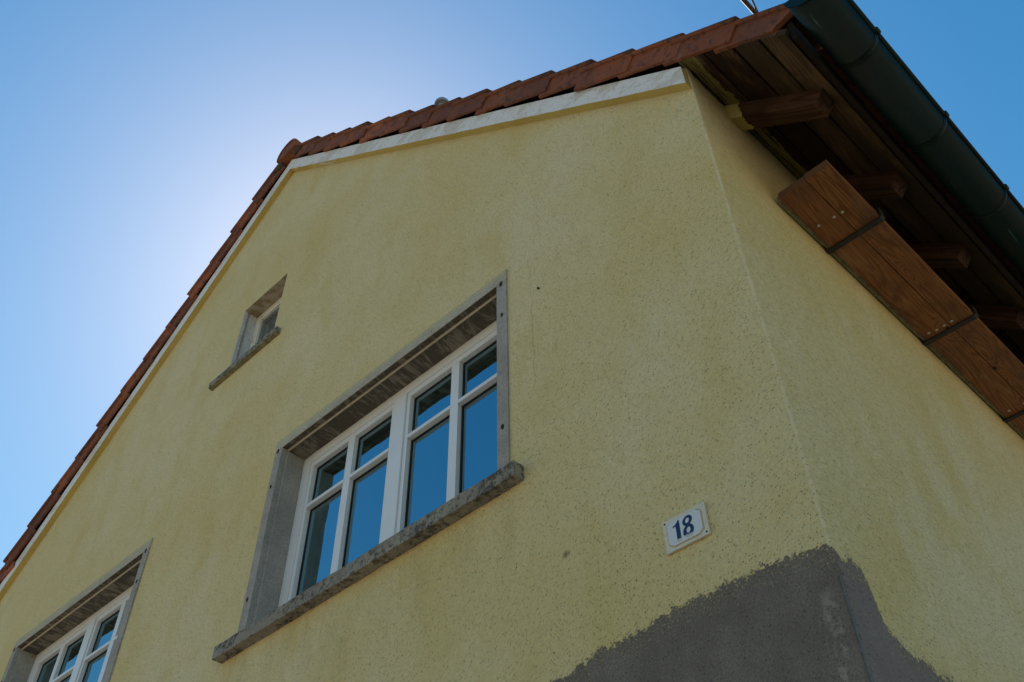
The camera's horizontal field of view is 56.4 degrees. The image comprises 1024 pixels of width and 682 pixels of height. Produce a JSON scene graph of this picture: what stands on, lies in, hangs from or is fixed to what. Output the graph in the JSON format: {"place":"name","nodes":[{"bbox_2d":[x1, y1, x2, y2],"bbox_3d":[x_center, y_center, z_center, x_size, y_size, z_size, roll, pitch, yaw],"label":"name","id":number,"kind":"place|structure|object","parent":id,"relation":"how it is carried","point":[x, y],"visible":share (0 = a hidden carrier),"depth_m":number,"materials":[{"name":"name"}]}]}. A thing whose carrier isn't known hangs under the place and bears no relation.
{"place":"outdoors","nodes":[
{"label":"outdoors","id":0,"kind":"place"},
{"bbox_2d":[0,0,1023,681],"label":"house","id":1,"kind":"structure","parent":0,"point":[504,382],"depth_m":3.46,"materials":[{"name":"yellow paint"}]},
{"bbox_2d":[1,538,152,681],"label":"window","id":2,"kind":"structure","parent":1,"relation":"in","point":[81,641],"depth_m":5.28,"materials":[{"name":"white paint"}]},
{"bbox_2d":[208,273,287,390],"bbox_3d":[-1.479,-0.044,5.668,0.655,0.602,0.180,-35,-55,28],"label":"attic window","id":3,"kind":"structure","parent":1,"relation":"in","point":[263,330],"depth_m":5.83,"materials":[{"name":"beige paint"}]},
{"bbox_2d":[212,269,523,663],"bbox_3d":[-0.507,0.519,3.793,1.640,1.077,0.248,-35,-55,28],"label":"window","id":4,"kind":"structure","parent":1,"relation":"in","point":[420,443],"depth_m":3.88,"materials":[{"name":"white paint"}]},
{"bbox_2d":[434,97,448,105],"bbox_3d":[-0.436,-1.270,5.793,0.098,0.730,0.100,-35,-55,28],"label":"vent pipe","id":5,"kind":"object","parent":1,"relation":"attached to","point":[440,100],"visible":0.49,"depth_m":5.99,"materials":[{"name":"metal"}]},
{"bbox_2d":[662,501,710,555],"bbox_3d":[0.434,0.469,2.388,0.131,0.094,0.011,-35,-55,28],"label":"house number plate","id":6,"kind":"object","parent":1,"relation":"attached to","point":[686,528],"visible":1,"depth_m":2.38,"materials":[{"name":"beige ceramic"}]},
{"bbox_2d":[741,0,758,13],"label":"snow guard","id":7,"kind":"object","parent":1,"relation":"on","point":[750,7],"visible":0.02,"depth_m":3.36,"materials":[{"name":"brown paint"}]},
{"bbox_2d":[776,160,1023,436],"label":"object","id":8,"kind":"object","parent":1,"relation":"attached to","point":[825,203],"visible":1,"depth_m":3.73,"materials":[{"name":"brown wood"}]},
{"bbox_2d":[0,0,1023,569],"label":"sky","id":9,"kind":"structure","parent":0,"point":[136,135],"materials":[{"name":"blue"}]}
]}

